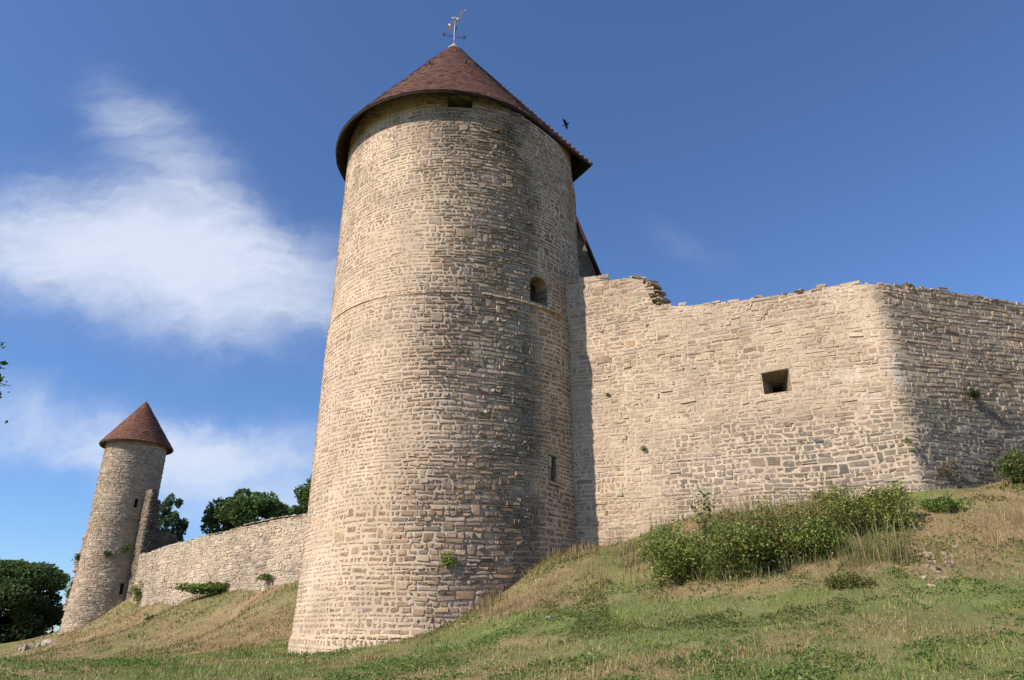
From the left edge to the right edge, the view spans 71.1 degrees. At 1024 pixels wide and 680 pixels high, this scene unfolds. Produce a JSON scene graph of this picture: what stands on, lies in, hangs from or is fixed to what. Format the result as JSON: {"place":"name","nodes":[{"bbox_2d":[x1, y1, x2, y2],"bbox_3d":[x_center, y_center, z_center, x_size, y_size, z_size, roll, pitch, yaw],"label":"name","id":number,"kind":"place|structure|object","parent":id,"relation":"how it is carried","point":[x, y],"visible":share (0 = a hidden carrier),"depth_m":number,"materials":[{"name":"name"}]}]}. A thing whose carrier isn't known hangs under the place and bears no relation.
{"place":"outdoors","nodes":[
{"label":"outdoors","id":0,"kind":"place"},
{"bbox_2d":[0,477,1023,679],"bbox_3d":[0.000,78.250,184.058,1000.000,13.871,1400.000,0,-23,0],"label":"ground","id":1,"kind":"structure","parent":0,"point":[232,605],"depth_m":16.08,"materials":[{"name":"green plant"}]},
{"bbox_2d":[0,342,8,423],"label":"young tree","id":2,"kind":"object","parent":1,"relation":"on","point":[3,363],"visible":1,"depth_m":7.44,"materials":[{"name":"green plant"}]},
{"bbox_2d":[22,644,29,650],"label":"boulder","id":3,"kind":"object","parent":1,"relation":"on","point":[25,647],"visible":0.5,"depth_m":53.42,"materials":[{"name":"beige stone"}]},
{"bbox_2d":[27,642,36,649],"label":"boulder","id":4,"kind":"object","parent":1,"relation":"on","point":[32,645],"visible":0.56,"depth_m":53.55,"materials":[{"name":"grey stone"}]},
{"bbox_2d":[0,558,69,643],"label":"dark broadleaf tree","id":5,"kind":"object","parent":1,"relation":"on","point":[30,608],"visible":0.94,"depth_m":64.62,"materials":[{"name":"green plant"}]},
{"bbox_2d":[41,639,54,645],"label":"boulder","id":6,"kind":"object","parent":1,"relation":"on","point":[47,641],"visible":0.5,"depth_m":53.23,"materials":[{"name":"beige stone"}]},
{"bbox_2d":[58,400,173,633],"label":"round tower","id":7,"kind":"structure","parent":1,"relation":"on","point":[136,446],"depth_m":59.05,"materials":[{"name":"stone"}]},
{"bbox_2d":[103,550,111,556],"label":"wall plant","id":8,"kind":"object","parent":7,"relation":"attached to","point":[108,553],"depth_m":57.17,"materials":[{"name":"green plant"}]},
{"bbox_2d":[119,543,132,553],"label":"wall plant","id":9,"kind":"object","parent":7,"relation":"attached to","point":[125,547],"depth_m":58.05,"materials":[{"name":"green plant"}]},
{"bbox_2d":[61,489,177,620],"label":"ruined wall","id":10,"kind":"structure","parent":1,"relation":"on","point":[151,536],"depth_m":58.89,"materials":[{"name":"beige stone"}]},
{"bbox_2d":[61,577,74,595],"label":"wall plant","id":11,"kind":"object","parent":10,"relation":"attached to","point":[65,588],"depth_m":59.84,"materials":[{"name":"green plant"}]},
{"bbox_2d":[71,553,80,560],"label":"wall plant","id":12,"kind":"object","parent":10,"relation":"attached to","point":[77,556],"depth_m":60.69,"materials":[{"name":"green plant"}]},
{"bbox_2d":[127,580,143,608],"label":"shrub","id":13,"kind":"object","parent":1,"relation":"on","point":[135,590],"visible":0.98,"depth_m":53.69,"materials":[{"name":"green plant"}]},
{"bbox_2d":[0,582,297,661],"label":"grass","id":14,"kind":"structure","parent":1,"relation":"on","point":[166,650],"depth_m":38.10,"materials":[{"name":"green plant"}]},
{"bbox_2d":[143,613,157,620],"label":"dark shrub","id":15,"kind":"object","parent":1,"relation":"on","point":[147,618],"visible":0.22,"depth_m":46.38,"materials":[{"name":"green plant"}]},
{"bbox_2d":[158,493,188,541],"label":"loose leaved tree","id":16,"kind":"object","parent":1,"relation":"on","point":[178,525],"visible":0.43,"depth_m":69.99,"materials":[{"name":"green plant"}]},
{"bbox_2d":[167,581,228,599],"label":"long low bush","id":17,"kind":"object","parent":1,"relation":"on","point":[209,587],"visible":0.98,"depth_m":44.56,"materials":[{"name":"green plant"}]},
{"bbox_2d":[131,513,306,605],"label":"curtain wall","id":18,"kind":"structure","parent":1,"relation":"on","point":[241,557],"depth_m":45.42,"materials":[{"name":"beige stone"}]},
{"bbox_2d":[200,488,294,534],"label":"rounded dark tree","id":19,"kind":"object","parent":1,"relation":"on","point":[239,508],"visible":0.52,"depth_m":62.66,"materials":[{"name":"green plant"}]},
{"bbox_2d":[256,571,273,588],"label":"shrub","id":20,"kind":"object","parent":1,"relation":"on","point":[266,577],"visible":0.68,"depth_m":41.00,"materials":[{"name":"green plant"}]},
{"bbox_2d":[291,477,310,514],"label":"bright green tree","id":21,"kind":"object","parent":1,"relation":"on","point":[302,497],"visible":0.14,"depth_m":68.43,"materials":[{"name":"green plant"}]},
{"bbox_2d":[271,545,585,656],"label":"wall foot grass","id":22,"kind":"structure","parent":1,"relation":"on","point":[400,640],"depth_m":21.49,"materials":[{"name":"green plant"}]},
{"bbox_2d":[288,10,592,655],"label":"round tower","id":23,"kind":"structure","parent":1,"relation":"on","point":[444,423],"depth_m":25.02,"materials":[{"name":"stone"}]},
{"bbox_2d":[439,551,456,568],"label":"wall plant","id":24,"kind":"object","parent":23,"relation":"attached to","point":[447,561],"depth_m":21.69,"materials":[{"name":"green plant"}]},
{"bbox_2d":[448,96,471,108],"bbox_3d":[-2.086,-9.320,29.218,0.971,0.577,1.144,0,-23,0],"label":"window","id":25,"kind":"structure","parent":23,"relation":"in","point":[453,101],"depth_m":29.09,"materials":[{"name":"stone"}]},
{"bbox_2d":[530,274,547,305],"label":"window","id":26,"kind":"structure","parent":23,"relation":"in","point":[538,286],"depth_m":27.28,"materials":[{"name":"stone"}]},
{"bbox_2d":[548,450,559,487],"bbox_3d":[1.109,4.504,24.708,0.960,1.201,0.577,-20,-30,39],"label":"window","id":27,"kind":"structure","parent":23,"relation":"in","point":[553,477],"depth_m":24.46,"materials":[{"name":"stone"}]},
{"bbox_2d":[0,481,1023,679],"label":"leafy ground cover","id":28,"kind":"object","parent":1,"relation":"on","point":[128,661],"visible":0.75,"depth_m":12.89,"materials":[{"name":"green plant"}]},
{"bbox_2d":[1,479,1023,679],"bbox_3d":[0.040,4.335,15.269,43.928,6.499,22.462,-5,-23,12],"label":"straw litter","id":29,"kind":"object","parent":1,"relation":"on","point":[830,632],"visible":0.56,"depth_m":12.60,"materials":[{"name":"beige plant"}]},
{"bbox_2d":[627,520,707,587],"bbox_3d":[4.182,5.594,18.685,2.245,1.737,2.248,0,-23,0],"label":"bramble bush","id":30,"kind":"object","parent":1,"relation":"on","point":[667,546],"visible":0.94,"depth_m":18.35,"materials":[{"name":"green plant"}]},
{"bbox_2d":[689,488,715,534],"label":"tall weed","id":31,"kind":"object","parent":1,"relation":"on","point":[705,509],"visible":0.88,"depth_m":21.63,"materials":[{"name":"green plant"}]},
{"bbox_2d":[719,509,739,535],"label":"tall weed","id":32,"kind":"object","parent":1,"relation":"on","point":[726,517],"visible":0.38,"depth_m":20.81,"materials":[{"name":"green plant"}]},
{"bbox_2d":[685,510,794,583],"bbox_3d":[5.562,5.163,17.774,2.545,1.829,2.216,0,-23,0],"label":"bramble bush","id":33,"kind":"object","parent":1,"relation":"on","point":[751,540],"visible":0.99,"depth_m":17.38,"materials":[{"name":"green plant"}]},
{"bbox_2d":[474,501,1023,621],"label":"tall dry grass","id":34,"kind":"structure","parent":1,"relation":"on","point":[634,556],"depth_m":19.61,"materials":[{"name":"plant"}]},
{"bbox_2d":[538,489,1018,644],"bbox_3d":[8.800,5.020,17.447,19.276,4.768,12.706,-11,-25,24],"label":"creeping bramble cover","id":35,"kind":"object","parent":1,"relation":"on","point":[587,623],"visible":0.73,"depth_m":14.81,"materials":[{"name":"green plant"}]},
{"bbox_2d":[737,498,822,567],"bbox_3d":[6.706,4.925,18.069,2.065,1.900,1.998,0,-23,0],"label":"bramble bush","id":36,"kind":"object","parent":1,"relation":"on","point":[788,531],"visible":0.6,"depth_m":17.76,"materials":[{"name":"green plant"}]},
{"bbox_2d":[747,495,823,544],"bbox_3d":[7.242,4.908,18.817,1.888,1.694,1.728,-15,-27,32],"label":"dry bush","id":37,"kind":"object","parent":1,"relation":"on","point":[799,518],"visible":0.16,"depth_m":18.74,"materials":[{"name":"green plant"}]},
{"bbox_2d":[548,274,1023,550],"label":"rampart wall","id":38,"kind":"structure","parent":1,"relation":"on","point":[856,382],"depth_m":23.88,"materials":[{"name":"stone"}]},
{"bbox_2d":[902,436,911,445],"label":"wall plant","id":39,"kind":"object","parent":38,"relation":"attached to","point":[909,440],"depth_m":21.48,"materials":[{"name":"green plant"}]},
{"bbox_2d":[939,458,958,476],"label":"wall plant","id":40,"kind":"object","parent":38,"relation":"attached to","point":[947,471],"depth_m":21.38,"materials":[{"name":"green plant"}]},
{"bbox_2d":[964,388,984,399],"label":"wall plant","id":41,"kind":"object","parent":38,"relation":"attached to","point":[973,393],"depth_m":22.70,"materials":[{"name":"green plant"}]},
{"bbox_2d":[631,466,978,586],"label":"tall weed stalks","id":42,"kind":"object","parent":1,"relation":"on","point":[857,550],"visible":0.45,"depth_m":17.34,"materials":[{"name":"green plant"}]},
{"bbox_2d":[768,514,852,562],"bbox_3d":[7.399,4.988,17.782,1.985,1.318,1.624,6,-23,-13],"label":"leafy bush","id":43,"kind":"object","parent":1,"relation":"on","point":[825,536],"visible":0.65,"depth_m":17.48,"materials":[{"name":"green plant"}]},
{"bbox_2d":[794,483,874,536],"bbox_3d":[8.496,4.601,19.008,2.074,1.698,1.775,0,-23,0],"label":"leafy bush","id":44,"kind":"object","parent":1,"relation":"on","point":[834,503],"visible":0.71,"depth_m":18.73,"materials":[{"name":"green plant"}]},
{"bbox_2d":[813,569,879,589],"bbox_3d":[7.183,5.206,15.398,1.361,0.522,0.969,-6,-24,15],"label":"bramble bush","id":45,"kind":"object","parent":1,"relation":"on","point":[856,581],"visible":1,"depth_m":15.27,"materials":[{"name":"green plant"}]},
{"bbox_2d":[849,477,927,532],"bbox_3d":[9.937,4.495,19.124,1.988,1.539,1.684,0,-23,0],"label":"leafy bush","id":46,"kind":"object","parent":1,"relation":"on","point":[890,495],"visible":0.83,"depth_m":18.80,"materials":[{"name":"green plant"}]},
{"bbox_2d":[930,568,941,570],"bbox_3d":[9.235,5.012,15.627,0.206,0.098,0.199,13,-26,-29],"label":"loose stone","id":47,"kind":"object","parent":1,"relation":"on","point":[936,569],"visible":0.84,"depth_m":15.57,"materials":[{"name":"beige stone"}]},
{"bbox_2d":[916,493,972,513],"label":"shrub","id":48,"kind":"object","parent":1,"relation":"on","point":[946,502],"visible":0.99,"depth_m":19.28,"materials":[{"name":"green plant"}]},
{"bbox_2d":[980,446,1023,486],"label":"shrub","id":49,"kind":"object","parent":1,"relation":"on","point":[1011,460],"visible":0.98,"depth_m":21.25,"materials":[{"name":"green plant"}]},
{"bbox_2d":[0,0,1023,632],"label":"sky","id":50,"kind":"structure","parent":0,"point":[172,185],"materials":[{"name":"blue"}]},
{"bbox_2d":[562,118,568,129],"bbox_3d":[2.191,-8.962,29.816,0.439,0.296,0.214,17,-28,-34],"label":"flying bird","id":51,"kind":"object","parent":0,"point":[565,124],"visible":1,"depth_m":29.78},
{"bbox_2d":[577,217,601,277],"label":"gabled house","id":52,"kind":"structure","parent":0,"point":[588,266],"depth_m":37.64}
]}

